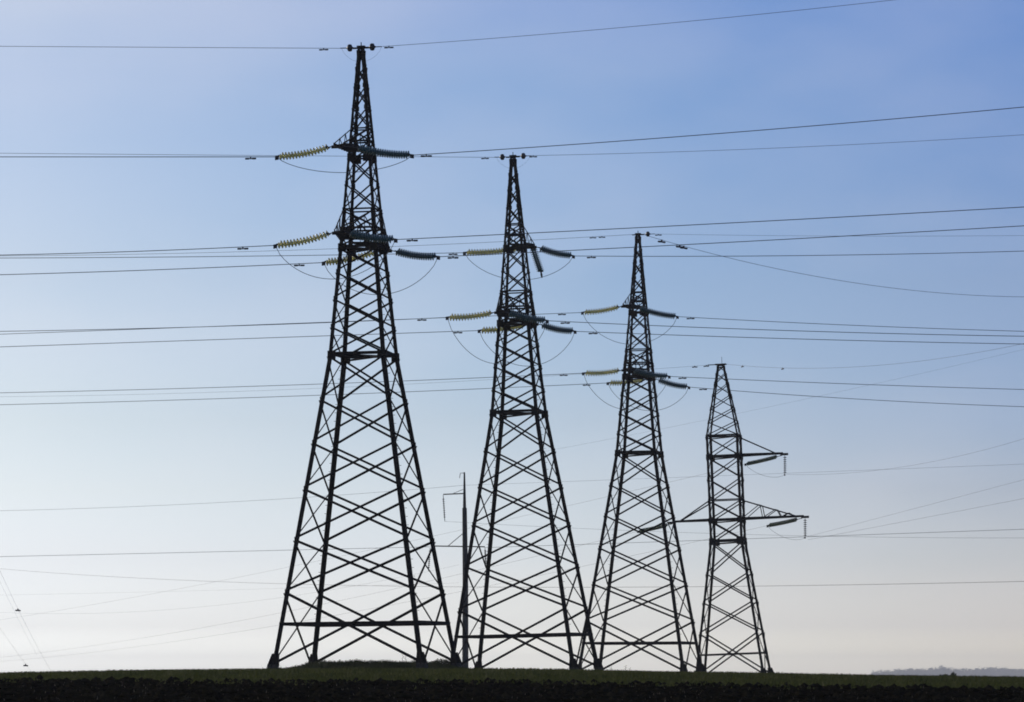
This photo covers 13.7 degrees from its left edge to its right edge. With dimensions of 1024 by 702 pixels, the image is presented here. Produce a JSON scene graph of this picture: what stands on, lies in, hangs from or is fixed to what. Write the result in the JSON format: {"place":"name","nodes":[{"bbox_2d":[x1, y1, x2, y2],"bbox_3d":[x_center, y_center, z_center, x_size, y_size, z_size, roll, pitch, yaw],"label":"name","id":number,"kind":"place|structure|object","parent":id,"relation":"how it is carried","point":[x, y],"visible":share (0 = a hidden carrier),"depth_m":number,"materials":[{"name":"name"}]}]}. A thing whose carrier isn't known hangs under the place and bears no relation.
{"place":"outdoors","nodes":[
{"label":"outdoors","id":0,"kind":"place"},
{"bbox_2d":[3,565,455,613],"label":"power line","id":1,"kind":"object","parent":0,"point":[204,606],"visible":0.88,"depth_m":625.89,"materials":[{"name":"grey metal"}]},
{"bbox_2d":[30,583,437,594],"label":"power line","id":2,"kind":"object","parent":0,"point":[239,589],"visible":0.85,"depth_m":658.54,"materials":[{"name":"grey metal"}]},
{"bbox_2d":[0,664,1023,689],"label":"crop grass","id":3,"kind":"structure","parent":0,"point":[735,677],"depth_m":155.74,"materials":[{"name":"green plant"}]},
{"bbox_2d":[0,671,1023,701],"bbox_3d":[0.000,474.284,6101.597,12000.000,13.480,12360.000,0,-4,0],"label":"ground","id":4,"kind":"structure","parent":0,"point":[713,694],"depth_m":111.42,"materials":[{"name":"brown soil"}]},
{"bbox_2d":[267,42,462,668],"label":"lattice pylon","id":5,"kind":"object","parent":4,"relation":"on","point":[350,249],"visible":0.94,"depth_m":212.49,"materials":[{"name":"metal"}]},
{"bbox_2d":[273,230,332,248],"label":"insulator string","id":6,"kind":"object","parent":5,"relation":"attached to","point":[298,242],"visible":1,"depth_m":208.69,"materials":[{"name":"yellow"}]},
{"bbox_2d":[10,245,272,254],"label":"power line","id":7,"kind":"object","parent":6,"relation":"attached to","point":[238,248],"visible":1,"depth_m":210.38,"materials":[{"name":"grey metal"}]},
{"bbox_2d":[275,144,331,159],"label":"insulator string","id":8,"kind":"object","parent":5,"relation":"attached to","point":[302,154],"visible":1,"depth_m":208.99,"materials":[{"name":"yellow"}]},
{"bbox_2d":[0,156,274,159],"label":"power line","id":9,"kind":"object","parent":8,"relation":"attached to","point":[188,156],"visible":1,"depth_m":210.21,"materials":[{"name":"grey metal"}]},
{"bbox_2d":[281,157,409,172],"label":"jumper wire","id":10,"kind":"object","parent":8,"relation":"hanging from","point":[344,172],"visible":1,"depth_m":208.62,"materials":[{"name":"grey metal"}]},
{"bbox_2d":[340,44,353,51],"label":"shield wire insulator","id":11,"kind":"object","parent":5,"relation":"attached to","point":[349,47],"visible":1,"depth_m":213.80,"materials":[{"name":"black ceramic"}]},
{"bbox_2d":[0,46,339,50],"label":"power line","id":12,"kind":"object","parent":11,"relation":"attached to","point":[159,47],"visible":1,"depth_m":215.89,"materials":[{"name":"grey metal"}]},
{"bbox_2d":[322,251,373,265],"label":"insulator string","id":13,"kind":"object","parent":5,"relation":"attached to","point":[335,260],"visible":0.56,"depth_m":217.88,"materials":[{"name":"yellow"}]},
{"bbox_2d":[0,262,321,274],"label":"power line","id":14,"kind":"object","parent":13,"relation":"attached to","point":[165,269],"visible":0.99,"depth_m":220.02,"materials":[{"name":"grey metal"}]},
{"bbox_2d":[325,260,436,294],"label":"jumper wire","id":15,"kind":"object","parent":13,"relation":"hanging from","point":[385,294],"visible":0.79,"depth_m":217.35,"materials":[{"name":"grey metal"}]},
{"bbox_2d":[345,230,397,242],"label":"insulator string","id":16,"kind":"object","parent":5,"relation":"attached to","point":[354,234],"visible":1,"depth_m":207.93,"materials":[{"name":"grey glass"}]},
{"bbox_2d":[277,242,394,278],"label":"jumper wire","id":17,"kind":"object","parent":16,"relation":"hanging from","point":[337,278],"visible":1,"depth_m":208.26,"materials":[{"name":"grey metal"}]},
{"bbox_2d":[397,207,1021,241],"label":"power line","id":18,"kind":"object","parent":16,"relation":"attached to","point":[700,224],"visible":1,"depth_m":204.64,"materials":[{"name":"grey metal"}]},
{"bbox_2d":[369,43,381,50],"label":"shield wire insulator","id":19,"kind":"object","parent":5,"relation":"attached to","point":[372,46],"visible":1,"depth_m":213.56,"materials":[{"name":"black ceramic"}]},
{"bbox_2d":[382,0,890,47],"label":"power line","id":20,"kind":"object","parent":19,"relation":"attached to","point":[630,26],"visible":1,"depth_m":210.90,"materials":[{"name":"grey metal"}]},
{"bbox_2d":[344,145,413,158],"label":"insulator string","id":21,"kind":"object","parent":5,"relation":"attached to","point":[378,152],"visible":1,"depth_m":208.12,"materials":[{"name":"grey glass"}]},
{"bbox_2d":[417,107,1022,156],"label":"power line","id":22,"kind":"object","parent":21,"relation":"attached to","point":[423,155],"visible":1,"depth_m":204.88,"materials":[{"name":"grey metal"}]},
{"bbox_2d":[391,248,439,260],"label":"insulator string","id":23,"kind":"object","parent":5,"relation":"attached to","point":[413,254],"visible":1,"depth_m":217.11,"materials":[{"name":"grey glass"}]},
{"bbox_2d":[440,225,1023,258],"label":"power line","id":24,"kind":"object","parent":23,"relation":"attached to","point":[450,257],"visible":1,"depth_m":213.94,"materials":[{"name":"grey metal"}]},
{"bbox_2d":[283,658,468,668],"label":"mound grass","id":25,"kind":"structure","parent":4,"relation":"on","point":[354,663],"depth_m":210.86,"materials":[{"name":"green plant"}]},
{"bbox_2d":[431,658,450,664],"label":"shrub","id":26,"kind":"object","parent":4,"relation":"on","point":[444,661],"visible":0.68,"depth_m":215.63,"materials":[{"name":"green plant"}]},
{"bbox_2d":[435,472,484,667],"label":"utility pole","id":27,"kind":"object","parent":4,"relation":"on","point":[464,546],"visible":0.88,"depth_m":389.54,"materials":[{"name":"metal"}]},
{"bbox_2d":[0,547,403,556],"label":"power line","id":28,"kind":"object","parent":27,"relation":"attached to","point":[192,552],"visible":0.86,"depth_m":392.40,"materials":[{"name":"grey metal"}]},
{"bbox_2d":[5,485,462,510],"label":"power line","id":29,"kind":"object","parent":27,"relation":"attached to","point":[202,503],"visible":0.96,"depth_m":392.99,"materials":[{"name":"grey metal"}]},
{"bbox_2d":[442,495,444,520],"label":"insulator string","id":30,"kind":"object","parent":27,"relation":"hanging from","point":[443,501],"visible":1,"depth_m":390.00,"materials":[{"name":"black ceramic"}]},
{"bbox_2d":[445,521,923,537],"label":"power line","id":31,"kind":"object","parent":27,"relation":"attached to","point":[712,533],"visible":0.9,"depth_m":386.92,"materials":[{"name":"grey metal"}]},
{"bbox_2d":[483,464,1014,484],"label":"power line","id":32,"kind":"object","parent":27,"relation":"attached to","point":[753,474],"visible":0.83,"depth_m":387.10,"materials":[{"name":"grey metal"}]},
{"bbox_2d":[485,529,1020,547],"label":"power line","id":33,"kind":"object","parent":27,"relation":"attached to","point":[782,537],"visible":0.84,"depth_m":386.29,"materials":[{"name":"grey metal"}]},
{"bbox_2d":[454,155,603,669],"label":"lattice pylon","id":34,"kind":"object","parent":4,"relation":"on","point":[505,324],"visible":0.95,"depth_m":256.04,"materials":[{"name":"metal"}]},
{"bbox_2d":[446,310,494,320],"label":"insulator string","id":35,"kind":"object","parent":34,"relation":"attached to","point":[473,316],"visible":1,"depth_m":252.06,"materials":[{"name":"yellow"}]},
{"bbox_2d":[0,317,445,331],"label":"power line","id":36,"kind":"object","parent":35,"relation":"attached to","point":[421,319],"visible":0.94,"depth_m":255.42,"materials":[{"name":"grey metal"}]},
{"bbox_2d":[448,320,546,363],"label":"jumper wire","id":37,"kind":"object","parent":35,"relation":"hanging from","point":[494,363],"visible":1,"depth_m":251.65,"materials":[{"name":"grey metal"}]},
{"bbox_2d":[463,248,517,255],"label":"insulator string","id":38,"kind":"object","parent":34,"relation":"attached to","point":[480,251],"visible":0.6,"depth_m":261.81,"materials":[{"name":"yellow"}]},
{"bbox_2d":[57,252,462,257],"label":"power line","id":39,"kind":"object","parent":38,"relation":"attached to","point":[211,256],"visible":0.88,"depth_m":265.72,"materials":[{"name":"grey metal"}]},
{"bbox_2d":[467,257,571,279],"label":"jumper wire","id":40,"kind":"object","parent":38,"relation":"hanging from","point":[526,279],"visible":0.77,"depth_m":261.19,"materials":[{"name":"grey metal"}]},
{"bbox_2d":[478,326,522,333],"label":"insulator string","id":41,"kind":"object","parent":34,"relation":"attached to","point":[490,330],"visible":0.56,"depth_m":261.29,"materials":[{"name":"yellow"}]},
{"bbox_2d":[3,330,477,346],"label":"power line","id":42,"kind":"object","parent":41,"relation":"attached to","point":[454,332],"visible":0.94,"depth_m":265.08,"materials":[{"name":"grey metal"}]},
{"bbox_2d":[480,333,573,365],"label":"jumper wire","id":43,"kind":"object","parent":41,"relation":"hanging from","point":[521,365],"visible":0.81,"depth_m":260.93,"materials":[{"name":"grey metal"}]},
{"bbox_2d":[494,154,508,159],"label":"shield wire insulator","id":44,"kind":"object","parent":34,"relation":"attached to","point":[502,156],"visible":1,"depth_m":257.17,"materials":[{"name":"black ceramic"}]},
{"bbox_2d":[14,153,493,158],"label":"power line","id":45,"kind":"object","parent":44,"relation":"attached to","point":[171,154],"visible":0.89,"depth_m":261.95,"materials":[{"name":"grey metal"}]},
{"bbox_2d":[521,153,531,158],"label":"shield wire insulator","id":46,"kind":"object","parent":34,"relation":"attached to","point":[523,155],"visible":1,"depth_m":256.89,"materials":[{"name":"black ceramic"}]},
{"bbox_2d":[529,135,1014,157],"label":"power line","id":47,"kind":"object","parent":46,"relation":"attached to","point":[762,148],"visible":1,"depth_m":253.88,"materials":[{"name":"grey metal"}]},
{"bbox_2d":[505,310,548,323],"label":"insulator string","id":48,"kind":"object","parent":34,"relation":"attached to","point":[523,317],"visible":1,"depth_m":251.30,"materials":[{"name":"grey glass"}]},
{"bbox_2d":[549,320,1023,336],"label":"power line","id":49,"kind":"object","parent":48,"relation":"attached to","point":[566,322],"visible":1,"depth_m":248.20,"materials":[{"name":"grey metal"}]},
{"bbox_2d":[530,249,543,277],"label":"insulator string","id":50,"kind":"object","parent":34,"relation":"hanging from","point":[538,264],"visible":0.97,"depth_m":261.18,"materials":[{"name":"grey glass"}]},
{"bbox_2d":[537,245,574,258],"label":"insulator string","id":51,"kind":"object","parent":34,"relation":"attached to","point":[560,254],"visible":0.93,"depth_m":260.81,"materials":[{"name":"grey glass"}]},
{"bbox_2d":[587,251,1018,257],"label":"power line","id":52,"kind":"object","parent":51,"relation":"attached to","point":[792,255],"visible":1,"depth_m":257.76,"materials":[{"name":"grey metal"}]},
{"bbox_2d":[538,322,576,333],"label":"insulator string","id":53,"kind":"object","parent":34,"relation":"attached to","point":[568,330],"visible":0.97,"depth_m":260.45,"materials":[{"name":"grey glass"}]},
{"bbox_2d":[576,331,1011,343],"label":"power line","id":54,"kind":"object","parent":53,"relation":"attached to","point":[791,338],"visible":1,"depth_m":257.53,"materials":[{"name":"grey metal"}]},
{"bbox_2d":[578,233,705,671],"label":"lattice pylon","id":55,"kind":"object","parent":4,"relation":"on","point":[629,376],"visible":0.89,"depth_m":300.19,"materials":[{"name":"metal"}]},
{"bbox_2d":[33,234,631,255],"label":"power line","id":56,"kind":"object","parent":55,"relation":"attached to","point":[317,249],"visible":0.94,"depth_m":306.95,"materials":[{"name":"grey metal"}]},
{"bbox_2d":[581,304,621,314],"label":"insulator string","id":57,"kind":"object","parent":55,"relation":"attached to","point":[606,309],"visible":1,"depth_m":296.75,"materials":[{"name":"yellow"}]},
{"bbox_2d":[12,312,580,333],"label":"power line","id":58,"kind":"object","parent":57,"relation":"attached to","point":[234,325],"visible":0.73,"depth_m":303.63,"materials":[{"name":"grey metal"}]},
{"bbox_2d":[583,314,675,344],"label":"jumper wire","id":59,"kind":"object","parent":57,"relation":"hanging from","point":[623,343],"visible":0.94,"depth_m":296.35,"materials":[{"name":"grey metal"}]},
{"bbox_2d":[582,368,621,375],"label":"insulator string","id":60,"kind":"object","parent":55,"relation":"attached to","point":[609,372],"visible":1,"depth_m":296.40,"materials":[{"name":"yellow"}]},
{"bbox_2d":[3,373,580,392],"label":"power line","id":61,"kind":"object","parent":60,"relation":"attached to","point":[280,385],"visible":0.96,"depth_m":301.56,"materials":[{"name":"grey metal"}]},
{"bbox_2d":[584,376,668,409],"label":"jumper wire","id":62,"kind":"object","parent":60,"relation":"hanging from","point":[619,408],"visible":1,"depth_m":295.97,"materials":[{"name":"grey metal"}]},
{"bbox_2d":[607,379,643,385],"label":"insulator string","id":63,"kind":"object","parent":55,"relation":"attached to","point":[618,382],"visible":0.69,"depth_m":305.62,"materials":[{"name":"yellow"}]},
{"bbox_2d":[0,383,601,404],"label":"power line","id":64,"kind":"object","parent":63,"relation":"attached to","point":[289,396],"visible":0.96,"depth_m":311.11,"materials":[{"name":"grey metal"}]},
{"bbox_2d":[631,368,670,378],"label":"insulator string","id":65,"kind":"object","parent":55,"relation":"attached to","point":[652,374],"visible":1,"depth_m":295.63,"materials":[{"name":"grey glass"}]},
{"bbox_2d":[671,376,1023,389],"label":"power line","id":66,"kind":"object","parent":65,"relation":"attached to","point":[839,383],"visible":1,"depth_m":292.91,"materials":[{"name":"grey metal"}]},
{"bbox_2d":[630,306,678,318],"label":"insulator string","id":67,"kind":"object","parent":55,"relation":"attached to","point":[657,313],"visible":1,"depth_m":295.87,"materials":[{"name":"grey glass"}]},
{"bbox_2d":[679,316,1023,331],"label":"power line","id":68,"kind":"object","parent":67,"relation":"attached to","point":[840,324],"visible":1,"depth_m":293.21,"materials":[{"name":"grey metal"}]},
{"bbox_2d":[656,378,689,388],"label":"insulator string","id":69,"kind":"object","parent":55,"relation":"attached to","point":[676,385],"visible":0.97,"depth_m":304.80,"materials":[{"name":"grey glass"}]},
{"bbox_2d":[691,387,1023,406],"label":"power line","id":70,"kind":"object","parent":69,"relation":"attached to","point":[851,398],"visible":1,"depth_m":302.15,"materials":[{"name":"grey metal"}]},
{"bbox_2d":[649,236,1011,296],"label":"power line","id":71,"kind":"object","parent":55,"relation":"attached to","point":[679,246],"visible":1,"depth_m":314.48,"materials":[{"name":"grey metal"}]},
{"bbox_2d":[668,357,808,673],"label":"lattice pylon","id":72,"kind":"object","parent":4,"relation":"on","point":[740,519],"visible":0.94,"depth_m":351.36,"materials":[{"name":"metal"}]},
{"bbox_2d":[12,365,708,396],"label":"power line","id":73,"kind":"object","parent":72,"relation":"attached to","point":[357,386],"visible":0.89,"depth_m":385.03,"materials":[{"name":"grey metal"}]},
{"bbox_2d":[637,523,670,532],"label":"insulator string","id":74,"kind":"object","parent":72,"relation":"attached to","point":[655,528],"visible":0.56,"depth_m":353.32,"materials":[{"name":"grey"}]},
{"bbox_2d":[8,532,633,656],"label":"power line","id":75,"kind":"object","parent":74,"relation":"attached to","point":[326,603],"visible":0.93,"depth_m":441.23,"materials":[{"name":"grey metal"}]},
{"bbox_2d":[744,455,781,465],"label":"insulator string","id":76,"kind":"object","parent":72,"relation":"attached to","point":[766,459],"visible":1,"depth_m":352.25,"materials":[{"name":"grey"}]},
{"bbox_2d":[8,464,743,618],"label":"power line","id":77,"kind":"object","parent":76,"relation":"attached to","point":[376,548],"visible":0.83,"depth_m":467.99,"materials":[{"name":"grey metal"}]},
{"bbox_2d":[767,518,801,526],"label":"insulator string","id":78,"kind":"object","parent":72,"relation":"attached to","point":[783,522],"visible":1,"depth_m":351.64,"materials":[{"name":"grey"}]},
{"bbox_2d":[11,526,763,660],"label":"power line","id":79,"kind":"object","parent":78,"relation":"attached to","point":[393,604],"visible":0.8,"depth_m":460.67,"materials":[{"name":"grey metal"}]},
{"bbox_2d":[783,457,786,475],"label":"insulator string","id":80,"kind":"object","parent":72,"relation":"hanging from","point":[784,465],"visible":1,"depth_m":351.43,"materials":[{"name":"black ceramic"}]},
{"bbox_2d":[785,439,1021,474],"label":"power line","id":81,"kind":"object","parent":80,"relation":"attached to","point":[897,467],"visible":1,"depth_m":324.62,"materials":[{"name":"grey metal"}]},
{"bbox_2d":[729,343,1023,369],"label":"power line","id":82,"kind":"object","parent":72,"relation":"attached to","point":[874,365],"visible":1,"depth_m":314.36,"materials":[{"name":"grey metal"}]},
{"bbox_2d":[869,665,1023,676],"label":"distant woodland","id":83,"kind":"object","parent":4,"relation":"on","point":[990,671],"visible":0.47,"depth_m":10852.10,"materials":[{"name":"grey plant"}]},
{"bbox_2d":[0,0,1023,674],"label":"sky","id":84,"kind":"structure","parent":0,"point":[100,100],"materials":[{"name":"blue"}]},
{"bbox_2d":[8,569,1023,586],"bbox_3d":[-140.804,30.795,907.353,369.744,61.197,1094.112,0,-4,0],"label":"power line","id":85,"kind":"object","parent":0,"point":[695,586],"visible":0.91,"depth_m":428.95,"materials":[{"name":"grey metal"}]},
{"bbox_2d":[527,349,1023,454],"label":"power line","id":86,"kind":"object","parent":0,"point":[789,402],"visible":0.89,"depth_m":497.06,"materials":[{"name":"grey metal"}]},
{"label":"shield wire insulator","id":87,"kind":"object","parent":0,"visible":0},
{"bbox_2d":[655,234,1023,235],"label":"power line","id":88,"kind":"object","parent":87,"relation":"attached to","point":[775,235],"visible":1,"depth_m":299.63,"materials":[{"name":"grey metal"}]},
{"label":"insulator string","id":89,"kind":"object","parent":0,"visible":0},
{"bbox_2d":[807,480,1020,536],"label":"power line","id":90,"kind":"object","parent":89,"relation":"attached to","point":[918,507],"visible":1,"depth_m":324.34,"materials":[{"name":"grey metal"}]},
{"bbox_2d":[809,498,1023,539],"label":"power line","id":91,"kind":"object","parent":89,"relation":"attached to","point":[914,519],"visible":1,"depth_m":325.66,"materials":[{"name":"grey metal"}]}
]}

